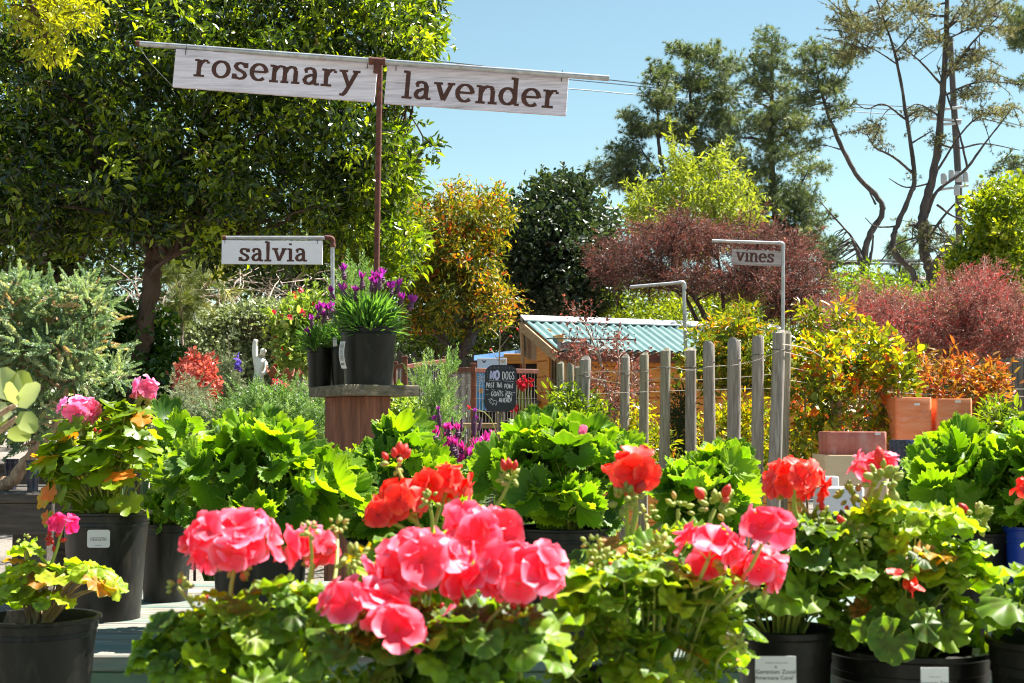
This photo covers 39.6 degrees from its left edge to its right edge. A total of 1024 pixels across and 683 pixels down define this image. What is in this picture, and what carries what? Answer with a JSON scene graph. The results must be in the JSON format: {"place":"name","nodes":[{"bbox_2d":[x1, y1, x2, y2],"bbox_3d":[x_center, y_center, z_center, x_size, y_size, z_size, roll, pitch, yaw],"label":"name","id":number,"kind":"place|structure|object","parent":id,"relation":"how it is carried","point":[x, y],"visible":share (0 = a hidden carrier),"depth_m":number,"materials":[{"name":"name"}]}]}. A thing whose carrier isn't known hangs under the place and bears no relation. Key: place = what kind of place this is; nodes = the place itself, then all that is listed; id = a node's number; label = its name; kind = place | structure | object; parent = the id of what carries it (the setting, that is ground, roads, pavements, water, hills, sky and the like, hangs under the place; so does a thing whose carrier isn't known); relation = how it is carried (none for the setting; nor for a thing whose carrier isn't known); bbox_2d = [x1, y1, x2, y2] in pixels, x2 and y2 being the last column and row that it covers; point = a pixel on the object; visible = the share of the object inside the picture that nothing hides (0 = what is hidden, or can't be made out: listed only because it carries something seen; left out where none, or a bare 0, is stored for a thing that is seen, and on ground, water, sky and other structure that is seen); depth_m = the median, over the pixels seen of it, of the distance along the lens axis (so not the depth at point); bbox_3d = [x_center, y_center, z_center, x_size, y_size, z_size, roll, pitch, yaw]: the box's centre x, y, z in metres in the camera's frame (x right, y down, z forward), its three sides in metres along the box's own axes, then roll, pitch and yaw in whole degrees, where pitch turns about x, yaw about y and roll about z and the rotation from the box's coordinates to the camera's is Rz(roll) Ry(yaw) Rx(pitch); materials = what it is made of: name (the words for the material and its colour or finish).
{"place":"outdoors","nodes":[
{"label":"outdoors","id":0,"kind":"place"},
{"bbox_2d":[0,367,40,441],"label":"potted shrub","id":1,"kind":"object","parent":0,"point":[20,388],"visible":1,"depth_m":2.03,"materials":[{"name":"green plant"}]},
{"bbox_2d":[0,430,848,610],"bbox_3d":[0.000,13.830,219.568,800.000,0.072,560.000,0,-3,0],"label":"ground","id":2,"kind":"structure","parent":0,"point":[5,543],"depth_m":13.01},
{"bbox_2d":[0,459,66,609],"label":"display bench","id":3,"kind":"object","parent":2,"relation":"on","point":[61,554],"visible":0.02,"depth_m":6.81,"materials":[{"name":"grey wood"}]},
{"bbox_2d":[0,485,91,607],"bbox_3d":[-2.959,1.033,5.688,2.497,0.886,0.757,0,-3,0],"label":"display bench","id":4,"kind":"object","parent":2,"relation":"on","point":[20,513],"visible":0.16,"depth_m":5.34,"materials":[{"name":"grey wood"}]},
{"bbox_2d":[0,0,117,74],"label":"tree","id":5,"kind":"object","parent":2,"relation":"on","point":[52,22],"visible":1,"depth_m":6.53,"materials":[{"name":"yellow plant"}]},
{"bbox_2d":[0,257,141,490],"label":"juniper","id":6,"kind":"object","parent":2,"relation":"on","point":[33,305],"visible":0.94,"depth_m":5.52,"materials":[{"name":"green plant"}]},
{"bbox_2d":[0,211,161,458],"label":"tree","id":7,"kind":"object","parent":2,"relation":"on","point":[99,264],"visible":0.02,"depth_m":15.86,"materials":[{"name":"green plant"}]},
{"bbox_2d":[0,0,181,563],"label":"tree","id":8,"kind":"object","parent":2,"relation":"on","point":[19,129],"visible":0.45,"depth_m":9.84,"materials":[{"name":"green plant"}]},
{"bbox_2d":[60,290,197,424],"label":"shrub","id":9,"kind":"object","parent":2,"relation":"on","point":[163,354],"visible":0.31,"depth_m":9.59,"materials":[{"name":"green plant"}]},
{"bbox_2d":[84,104,281,344],"bbox_3d":[-3.989,-0.526,17.140,3.537,5.412,4.297,0,-3,0],"label":"tree","id":10,"kind":"object","parent":2,"relation":"on","point":[141,262],"visible":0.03,"depth_m":16.52,"materials":[{"name":"green plant"}]},
{"bbox_2d":[145,361,234,437],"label":"shrub","id":11,"kind":"object","parent":2,"relation":"on","point":[190,405],"visible":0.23,"depth_m":7.57,"materials":[{"name":"plant"}]},
{"bbox_2d":[166,346,223,580],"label":"shrub","id":12,"kind":"object","parent":2,"relation":"on","point":[198,365],"visible":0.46,"depth_m":8.08,"materials":[{"name":"red plant"}]},
{"bbox_2d":[156,254,255,355],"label":"tree","id":13,"kind":"object","parent":2,"relation":"on","point":[187,305],"visible":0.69,"depth_m":10.66,"materials":[{"name":"plant"}]},
{"bbox_2d":[106,264,337,480],"bbox_3d":[-2.521,0.567,12.909,2.334,2.648,1.179,0,-3,0],"label":"bare shrub","id":14,"kind":"object","parent":2,"relation":"on","point":[296,279],"visible":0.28,"depth_m":12.92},
{"bbox_2d":[204,318,251,412],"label":"shrub","id":15,"kind":"object","parent":2,"relation":"on","point":[235,375],"visible":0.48,"depth_m":10.14,"materials":[{"name":"green plant"}]},
{"bbox_2d":[0,0,458,494],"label":"tree","id":16,"kind":"object","parent":2,"relation":"on","point":[145,189],"visible":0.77,"depth_m":9.22,"materials":[{"name":"green plant"}]},
{"bbox_2d":[173,293,310,563],"bbox_3d":[-2.300,0.735,12.373,1.189,2.349,1.328,0,-3,0],"label":"hedge","id":17,"kind":"object","parent":2,"relation":"on","point":[207,331],"visible":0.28,"depth_m":12.00,"materials":[{"name":"green plant"}]},
{"bbox_2d":[191,367,324,466],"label":"shrub","id":18,"kind":"object","parent":2,"relation":"on","point":[289,403],"visible":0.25,"depth_m":7.20,"materials":[{"name":"green plant"}]},
{"bbox_2d":[221,235,335,322],"bbox_3d":[-1.255,0.530,7.632,0.627,2.216,0.030,0,-3,0],"label":"name sign","id":19,"kind":"object","parent":2,"relation":"on","point":[244,250],"visible":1,"depth_m":7.68,"materials":[{"name":"metal"}]},
{"bbox_2d":[254,277,341,393],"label":"shrub","id":20,"kind":"object","parent":2,"relation":"on","point":[285,323],"visible":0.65,"depth_m":8.10,"materials":[{"name":"green plant"}]},
{"bbox_2d":[214,188,428,434],"bbox_3d":[-2.087,0.079,16.172,2.769,4.087,3.638,2,-4,-32],"label":"tree","id":21,"kind":"object","parent":2,"relation":"on","point":[296,272],"visible":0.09,"depth_m":15.65,"materials":[{"name":"green plant"}]},
{"bbox_2d":[321,247,389,311],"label":"shrub","id":22,"kind":"object","parent":2,"relation":"on","point":[353,277],"visible":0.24,"depth_m":8.31,"materials":[{"name":"green plant"}]},
{"bbox_2d":[309,384,418,580],"bbox_3d":[-0.661,0.854,6.268,0.358,1.311,0.622,1,-4,-22],"label":"plant stand","id":23,"kind":"object","parent":2,"relation":"on","point":[352,411],"visible":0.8,"depth_m":6.15,"materials":[{"name":"wood"}]},
{"bbox_2d":[292,301,334,387],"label":"potted lavender","id":24,"kind":"object","parent":23,"relation":"on","point":[319,362],"visible":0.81,"depth_m":6.47,"materials":[{"name":"black plastic"}]},
{"bbox_2d":[321,303,343,384],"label":"potted lavender","id":25,"kind":"object","parent":23,"relation":"on","point":[337,375],"visible":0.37,"depth_m":6.42,"materials":[{"name":"black plastic"}]},
{"bbox_2d":[325,263,418,384],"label":"potted lavender","id":26,"kind":"object","parent":23,"relation":"on","point":[368,327],"visible":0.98,"depth_m":6.08,"materials":[{"name":"black plastic"}]},
{"bbox_2d":[135,40,608,296],"bbox_3d":[-0.653,0.082,6.517,2.204,2.982,0.098,0,-3,3],"label":"name sign","id":27,"kind":"object","parent":2,"relation":"on","point":[352,78],"visible":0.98,"depth_m":6.59,"materials":[{"name":"wood"}]},
{"bbox_2d":[328,0,459,401],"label":"tree","id":28,"kind":"object","parent":2,"relation":"on","point":[393,254],"visible":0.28,"depth_m":9.69,"materials":[{"name":"green plant"}]},
{"bbox_2d":[396,342,466,505],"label":"shrub","id":29,"kind":"object","parent":2,"relation":"on","point":[431,402],"visible":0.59,"depth_m":7.08,"materials":[{"name":"green plant"}]},
{"bbox_2d":[394,349,475,446],"bbox_3d":[-0.853,1.076,15.956,0.990,1.982,0.047,0,-3,0],"label":"picket fence","id":30,"kind":"object","parent":2,"relation":"on","point":[465,362],"visible":0.16,"depth_m":15.97,"materials":[{"name":"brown wood"}]},
{"bbox_2d":[394,322,519,373],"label":"shrub","id":31,"kind":"object","parent":2,"relation":"on","point":[512,341],"visible":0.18,"depth_m":17.87,"materials":[{"name":"green plant"}]},
{"bbox_2d":[395,182,523,359],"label":"tree","id":32,"kind":"object","parent":2,"relation":"on","point":[440,348],"visible":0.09,"depth_m":17.15,"materials":[{"name":"green plant"}]},
{"bbox_2d":[394,173,534,431],"bbox_3d":[-0.542,0.093,15.287,1.602,3.958,2.008,0,-3,0],"label":"tree","id":33,"kind":"object","parent":2,"relation":"on","point":[466,304],"visible":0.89,"depth_m":15.08,"materials":[{"name":"yellow plant"}]},
{"bbox_2d":[447,363,538,451],"bbox_3d":[-0.165,1.025,11.638,0.778,1.667,0.790,0,-3,0],"label":"wooden fence","id":34,"kind":"object","parent":2,"relation":"on","point":[472,369],"visible":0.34,"depth_m":11.45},
{"bbox_2d":[484,365,516,442],"bbox_3d":[-0.075,0.932,9.320,0.215,1.556,0.044,0,-3,0],"label":"chalkboard sign","id":35,"kind":"object","parent":2,"relation":"on","point":[500,389],"visible":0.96,"depth_m":9.34,"materials":[{"name":"grey wood"}]},
{"bbox_2d":[473,350,536,506],"bbox_3d":[0.093,1.030,15.128,0.993,1.979,1.935,0,-3,0],"label":"lean to","id":36,"kind":"object","parent":2,"relation":"on","point":[513,358],"visible":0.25,"depth_m":15.39,"materials":[{"name":"wood"}]},
{"bbox_2d":[91,581,991,682],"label":"plant bench","id":37,"kind":"object","parent":2,"relation":"on","point":[113,647],"visible":0.01,"depth_m":3.23,"materials":[{"name":"paint"}]},
{"bbox_2d":[0,512,128,682],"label":"potted geranium","id":38,"kind":"object","parent":37,"relation":"on","point":[44,638],"visible":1,"depth_m":2.65,"materials":[{"name":"black plastic"}]},
{"bbox_2d":[26,374,163,622],"bbox_3d":[-1.086,0.404,3.726,0.341,0.638,0.417,3,-4,-38],"label":"potted geranium","id":39,"kind":"object","parent":37,"relation":"on","point":[113,524],"visible":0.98,"depth_m":3.64,"materials":[{"name":"plant"}]},
{"bbox_2d":[141,392,209,602],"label":"potted geranium","id":40,"kind":"object","parent":37,"relation":"on","point":[166,560],"visible":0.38,"depth_m":4.04,"materials":[{"name":"black plastic"}]},
{"bbox_2d":[123,506,369,682],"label":"potted geranium","id":41,"kind":"object","parent":37,"relation":"on","point":[256,640],"visible":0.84,"depth_m":1.44,"materials":[{"name":"green plant"}]},
{"bbox_2d":[145,401,377,633],"bbox_3d":[-0.589,0.425,3.458,0.527,0.564,0.539,2,-4,-27],"label":"potted geranium","id":42,"kind":"object","parent":37,"relation":"on","point":[299,478],"visible":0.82,"depth_m":3.36,"materials":[{"name":"green plant"}]},
{"bbox_2d":[337,405,482,603],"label":"potted geranium","id":43,"kind":"object","parent":37,"relation":"on","point":[407,425],"visible":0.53,"depth_m":3.61,"materials":[{"name":"green plant"}]},
{"bbox_2d":[343,441,519,619],"bbox_3d":[-0.100,0.432,1.768,0.229,0.615,0.266,0,-3,0],"label":"potted geranium","id":44,"kind":"object","parent":37,"relation":"on","point":[393,502],"visible":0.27,"depth_m":1.79,"materials":[{"name":"red plant"}]},
{"bbox_2d":[300,498,583,682],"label":"potted geranium","id":45,"kind":"object","parent":37,"relation":"on","point":[395,634],"visible":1,"depth_m":1.33,"materials":[{"name":"pink plant"}]},
{"bbox_2d":[431,406,495,595],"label":"potted lavender","id":46,"kind":"object","parent":37,"relation":"on","point":[462,453],"visible":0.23,"depth_m":4.23,"materials":[{"name":"purple plant"}]},
{"bbox_2d":[459,403,650,643],"bbox_3d":[0.102,0.423,3.365,0.466,0.558,0.479,0,-3,0],"label":"potted geranium","id":47,"kind":"object","parent":37,"relation":"on","point":[554,452],"visible":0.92,"depth_m":3.27,"materials":[{"name":"green plant"}]},
{"bbox_2d":[566,445,736,682],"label":"potted geranium","id":48,"kind":"object","parent":37,"relation":"on","point":[635,470],"visible":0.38,"depth_m":1.84,"materials":[{"name":"green plant"}]},
{"bbox_2d":[540,503,797,682],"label":"potted geranium","id":49,"kind":"object","parent":37,"relation":"on","point":[681,593],"visible":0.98,"depth_m":1.52,"materials":[{"name":"green plant"}]},
{"bbox_2d":[642,436,764,631],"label":"potted geranium","id":50,"kind":"object","parent":37,"relation":"on","point":[718,464],"visible":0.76,"depth_m":3.47,"materials":[{"name":"green plant"}]},
{"bbox_2d":[735,455,849,682],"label":"potted geranium","id":51,"kind":"object","parent":37,"relation":"on","point":[797,647],"visible":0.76,"depth_m":1.90,"materials":[{"name":"plant"}]},
{"bbox_2d":[815,446,1009,682],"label":"potted geranium","id":52,"kind":"object","parent":37,"relation":"on","point":[902,569],"visible":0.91,"depth_m":1.92,"materials":[{"name":"plant"}]},
{"bbox_2d":[883,411,1015,637],"bbox_3d":[1.026,0.424,3.200,0.377,0.537,0.404,0,-3,0],"label":"potted geranium","id":53,"kind":"object","parent":37,"relation":"on","point":[945,462],"visible":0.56,"depth_m":3.10,"materials":[{"name":"green plant"}]},
{"bbox_2d":[975,562,1023,682],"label":"potted geranium","id":54,"kind":"object","parent":37,"relation":"on","point":[1000,608],"visible":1,"depth_m":1.81,"materials":[{"name":"green plant"}]},
{"bbox_2d":[979,414,1023,584],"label":"potted geranium","id":55,"kind":"object","parent":37,"relation":"on","point":[1008,517],"visible":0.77,"depth_m":3.07,"materials":[{"name":"plant"}]},
{"bbox_2d":[494,161,637,342],"bbox_3d":[0.595,-0.028,16.864,1.980,4.383,3.677,0,-3,0],"label":"evergreen tree","id":56,"kind":"object","parent":2,"relation":"on","point":[561,213],"visible":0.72,"depth_m":16.38,"materials":[{"name":"green plant"}]},
{"bbox_2d":[535,378,616,420],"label":"shrub","id":57,"kind":"object","parent":2,"relation":"on","point":[569,405],"visible":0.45,"depth_m":9.69,"materials":[{"name":"green plant"}]},
{"bbox_2d":[578,355,590,414],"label":"wooden post","id":58,"kind":"object","parent":2,"relation":"on","point":[584,378],"visible":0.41,"depth_m":9.75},
{"bbox_2d":[544,294,659,536],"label":"shrub","id":59,"kind":"object","parent":2,"relation":"on","point":[606,387],"visible":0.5,"depth_m":10.61,"materials":[{"name":"red plant"}]},
{"bbox_2d":[618,354,629,540],"bbox_3d":[0.761,0.918,9.652,0.087,1.672,0.073,0,-3,0],"label":"wooden post","id":60,"kind":"object","parent":2,"relation":"on","point":[624,387],"visible":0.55,"depth_m":9.66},
{"bbox_2d":[582,56,687,293],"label":"pine tree","id":61,"kind":"object","parent":2,"relation":"on","point":[658,98],"visible":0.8,"depth_m":30.63,"materials":[{"name":"green plant"}]},
{"bbox_2d":[638,352,648,531],"bbox_3d":[0.870,0.902,9.398,0.077,1.676,0.072,0,-3,0],"label":"wooden post","id":62,"kind":"object","parent":2,"relation":"on","point":[644,396],"visible":0.52,"depth_m":9.41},
{"bbox_2d":[615,394,683,464],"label":"shrub","id":63,"kind":"object","parent":2,"relation":"on","point":[653,430],"visible":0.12,"depth_m":9.76,"materials":[{"name":"yellow plant"}]},
{"bbox_2d":[630,280,687,367],"bbox_3d":[1.112,0.649,10.520,0.468,2.210,0.029,0,-3,0],"label":"sign post","id":64,"kind":"object","parent":2,"relation":"on","point":[683,283],"visible":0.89,"depth_m":10.57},
{"bbox_2d":[519,315,801,548],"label":"goat shed","id":65,"kind":"structure","parent":2,"relation":"on","point":[536,331],"depth_m":12.74,"materials":[{"name":"teal metal"}]},
{"bbox_2d":[658,347,669,531],"bbox_3d":[0.945,0.870,8.804,0.084,1.671,0.073,0,-3,0],"label":"wooden post","id":66,"kind":"object","parent":2,"relation":"on","point":[664,442],"visible":0.54,"depth_m":8.81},
{"bbox_2d":[598,113,780,302],"bbox_3d":[2.673,-0.510,21.201,2.734,5.834,2.847,0,-3,0],"label":"tree","id":67,"kind":"object","parent":2,"relation":"on","point":[722,197],"visible":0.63,"depth_m":21.04,"materials":[{"name":"plant"}]},
{"bbox_2d":[685,347,696,454],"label":"wooden post","id":68,"kind":"object","parent":2,"relation":"on","point":[690,410],"visible":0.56,"depth_m":8.89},
{"bbox_2d":[582,264,812,333],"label":"shrub","id":69,"kind":"object","parent":2,"relation":"on","point":[673,310],"visible":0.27,"depth_m":16.66,"materials":[{"name":"green plant"}]},
{"bbox_2d":[703,340,714,442],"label":"wooden post","id":70,"kind":"object","parent":2,"relation":"on","point":[709,387],"visible":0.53,"depth_m":8.81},
{"bbox_2d":[575,189,850,333],"bbox_3d":[2.091,0.285,14.407,2.890,3.466,2.378,0,-3,0],"label":"shrub","id":71,"kind":"object","parent":2,"relation":"on","point":[801,282],"visible":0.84,"depth_m":14.13,"materials":[{"name":"red plant"}]},
{"bbox_2d":[654,37,780,304],"bbox_3d":[4.462,-1.978,31.634,2.445,9.966,2.770,-2,-4,35],"label":"pine tree","id":72,"kind":"object","parent":2,"relation":"on","point":[696,80],"visible":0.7,"depth_m":31.56,"materials":[{"name":"green plant"}]},
{"bbox_2d":[696,392,751,452],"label":"shrub","id":73,"kind":"object","parent":2,"relation":"on","point":[720,430],"visible":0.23,"depth_m":9.79,"materials":[{"name":"yellow plant"}]},
{"bbox_2d":[727,337,741,485],"bbox_3d":[1.317,0.830,8.467,0.116,1.715,0.089,0,-3,0],"label":"wooden post","id":74,"kind":"object","parent":2,"relation":"on","point":[734,391],"visible":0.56,"depth_m":8.46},
{"bbox_2d":[670,293,800,406],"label":"shrub","id":75,"kind":"object","parent":2,"relation":"on","point":[740,325],"visible":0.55,"depth_m":10.43,"materials":[{"name":"yellow plant"}]},
{"bbox_2d":[712,239,784,330],"bbox_3d":[1.593,0.503,9.507,0.492,2.386,0.026,0,-3,0],"label":"name sign","id":76,"kind":"object","parent":2,"relation":"on","point":[757,257],"visible":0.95,"depth_m":9.56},
{"bbox_2d":[750,335,763,554],"bbox_3d":[1.427,0.820,8.297,0.105,1.713,0.079,0,-3,0],"label":"wooden post","id":77,"kind":"object","parent":2,"relation":"on","point":[757,435],"visible":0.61,"depth_m":8.30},
{"bbox_2d":[741,386,799,471],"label":"shrub","id":78,"kind":"object","parent":2,"relation":"on","point":[766,442],"visible":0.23,"depth_m":9.72,"materials":[{"name":"yellow plant"}]},
{"bbox_2d":[766,330,784,552],"bbox_3d":[1.484,0.796,8.042,0.144,1.732,0.082,0,-3,0],"label":"wooden post","id":79,"kind":"object","parent":2,"relation":"on","point":[776,408],"visible":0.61,"depth_m":8.04,"materials":[{"name":"wood"}]},
{"bbox_2d":[718,23,838,320],"bbox_3d":[5.612,-1.992,29.848,2.697,9.792,2.660,-1,-3,10],"label":"pine tree","id":80,"kind":"object","parent":2,"relation":"on","point":[798,200],"visible":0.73,"depth_m":29.68,"materials":[{"name":"green plant"}]},
{"bbox_2d":[779,330,791,552],"bbox_3d":[1.606,0.807,8.382,0.104,1.750,0.058,0,-3,0],"label":"wooden post","id":81,"kind":"object","parent":2,"relation":"on","point":[786,417],"visible":0.42,"depth_m":8.39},
{"bbox_2d":[789,339,832,511],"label":"vine","id":82,"kind":"object","parent":2,"relation":"on","point":[806,414],"visible":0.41,"depth_m":8.89,"materials":[{"name":"green plant"}]},
{"bbox_2d":[791,319,871,460],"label":"vine","id":83,"kind":"object","parent":2,"relation":"on","point":[838,352],"visible":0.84,"depth_m":8.60,"materials":[{"name":"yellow plant"}]},
{"bbox_2d":[779,36,885,419],"bbox_3d":[6.166,-1.704,28.209,2.086,9.026,1.787,3,-5,-43],"label":"pine tree","id":84,"kind":"object","parent":2,"relation":"on","point":[832,86],"visible":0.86,"depth_m":28.21,"materials":[{"name":"green plant"}]},
{"bbox_2d":[785,292,887,430],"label":"shrub","id":85,"kind":"object","parent":2,"relation":"on","point":[843,319],"visible":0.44,"depth_m":10.51,"materials":[{"name":"yellow plant"}]},
{"bbox_2d":[813,486,863,541],"bbox_3d":[1.557,1.116,6.764,0.205,0.845,0.205,0,-3,0],"label":"planter","id":86,"kind":"object","parent":2,"relation":"on","point":[834,504],"visible":0.11,"depth_m":6.68,"materials":[{"name":"grey plastic"}]},
{"bbox_2d":[812,454,888,499],"bbox_3d":[1.925,1.128,8.076,0.362,0.972,0.360,0,-3,0],"label":"planter","id":87,"kind":"object","parent":2,"relation":"on","point":[836,465],"visible":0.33,"depth_m":7.92,"materials":[{"name":"stone"}]},
{"bbox_2d":[818,431,885,454],"bbox_3d":[1.937,0.578,8.098,0.335,0.129,0.264,0,-3,0],"label":"planter","id":88,"kind":"object","parent":87,"relation":"on","point":[843,442],"visible":0.96,"depth_m":7.97,"materials":[{"name":"ceramic"}]},
{"bbox_2d":[791,346,927,430],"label":"vine","id":89,"kind":"object","parent":2,"relation":"on","point":[854,425],"visible":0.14,"depth_m":10.01,"materials":[{"name":"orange plant"}]},
{"bbox_2d":[813,256,952,420],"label":"shrub","id":90,"kind":"object","parent":2,"relation":"on","point":[847,281],"visible":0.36,"depth_m":18.61,"materials":[{"name":"green plant"}]},
{"bbox_2d":[850,315,928,449],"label":"vine","id":91,"kind":"object","parent":2,"relation":"on","point":[897,370],"visible":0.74,"depth_m":8.66,"materials":[{"name":"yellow plant"}]},
{"bbox_2d":[875,232,925,396],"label":"conifer","id":92,"kind":"object","parent":2,"relation":"on","point":[899,238],"visible":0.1,"depth_m":32.27,"materials":[{"name":"plant"}]},
{"bbox_2d":[885,397,931,481],"bbox_3d":[2.396,0.990,8.567,0.228,1.303,0.229,0,-3,0],"label":"planter","id":93,"kind":"object","parent":2,"relation":"on","point":[910,417],"visible":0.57,"depth_m":8.49,"materials":[{"name":"ceramic"}]},
{"bbox_2d":[796,253,1023,396],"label":"shrub","id":94,"kind":"object","parent":2,"relation":"on","point":[1002,328],"visible":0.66,"depth_m":11.59,"materials":[{"name":"red plant"}]},
{"bbox_2d":[813,0,1023,398],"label":"pine tree","id":95,"kind":"object","parent":2,"relation":"on","point":[925,237],"visible":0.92,"depth_m":23.10,"materials":[{"name":"green plant"}]},
{"bbox_2d":[930,36,968,242],"bbox_3d":[12.079,-2.563,39.110,1.031,11.913,0.613,0,-3,0],"label":"utility pole","id":96,"kind":"object","parent":2,"relation":"on","point":[958,186],"visible":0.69,"depth_m":39.33,"materials":[{"name":"grey wood"}]},
{"bbox_2d":[931,399,971,430],"bbox_3d":[2.646,0.994,8.564,0.221,1.296,0.223,0,-3,0],"label":"planter","id":97,"kind":"object","parent":2,"relation":"on","point":[943,409],"visible":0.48,"depth_m":8.49,"materials":[{"name":"ceramic"}]},
{"bbox_2d":[900,335,1023,417],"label":"shrub","id":98,"kind":"object","parent":2,"relation":"on","point":[981,381],"visible":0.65,"depth_m":9.55,"materials":[{"name":"orange plant"}]},
{"bbox_2d":[930,167,1023,398],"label":"tree","id":99,"kind":"object","parent":2,"relation":"on","point":[995,212],"visible":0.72,"depth_m":13.22,"materials":[{"name":"green plant"}]},
{"bbox_2d":[973,390,1023,433],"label":"shrub","id":100,"kind":"object","parent":2,"relation":"on","point":[998,415],"visible":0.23,"depth_m":8.21,"materials":[{"name":"green plant"}]},
{"bbox_2d":[985,0,1023,180],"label":"pine tree","id":101,"kind":"object","parent":2,"relation":"on","point":[1018,19],"visible":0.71,"depth_m":25.61,"materials":[{"name":"green plant"}]},
{"bbox_2d":[998,357,1023,415],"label":"picket fence","id":102,"kind":"object","parent":2,"relation":"on","point":[1019,376],"visible":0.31,"depth_m":10.19,"materials":[{"name":"grey wood"}]},
{"bbox_2d":[0,0,1023,426],"label":"sky","id":103,"kind":"structure","parent":0,"point":[613,38],"materials":[{"name":"blue"}]},
{"bbox_2d":[657,382,703,459],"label":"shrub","id":104,"kind":"object","parent":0,"point":[679,415],"visible":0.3,"depth_m":10.46,"materials":[{"name":"green plant"}]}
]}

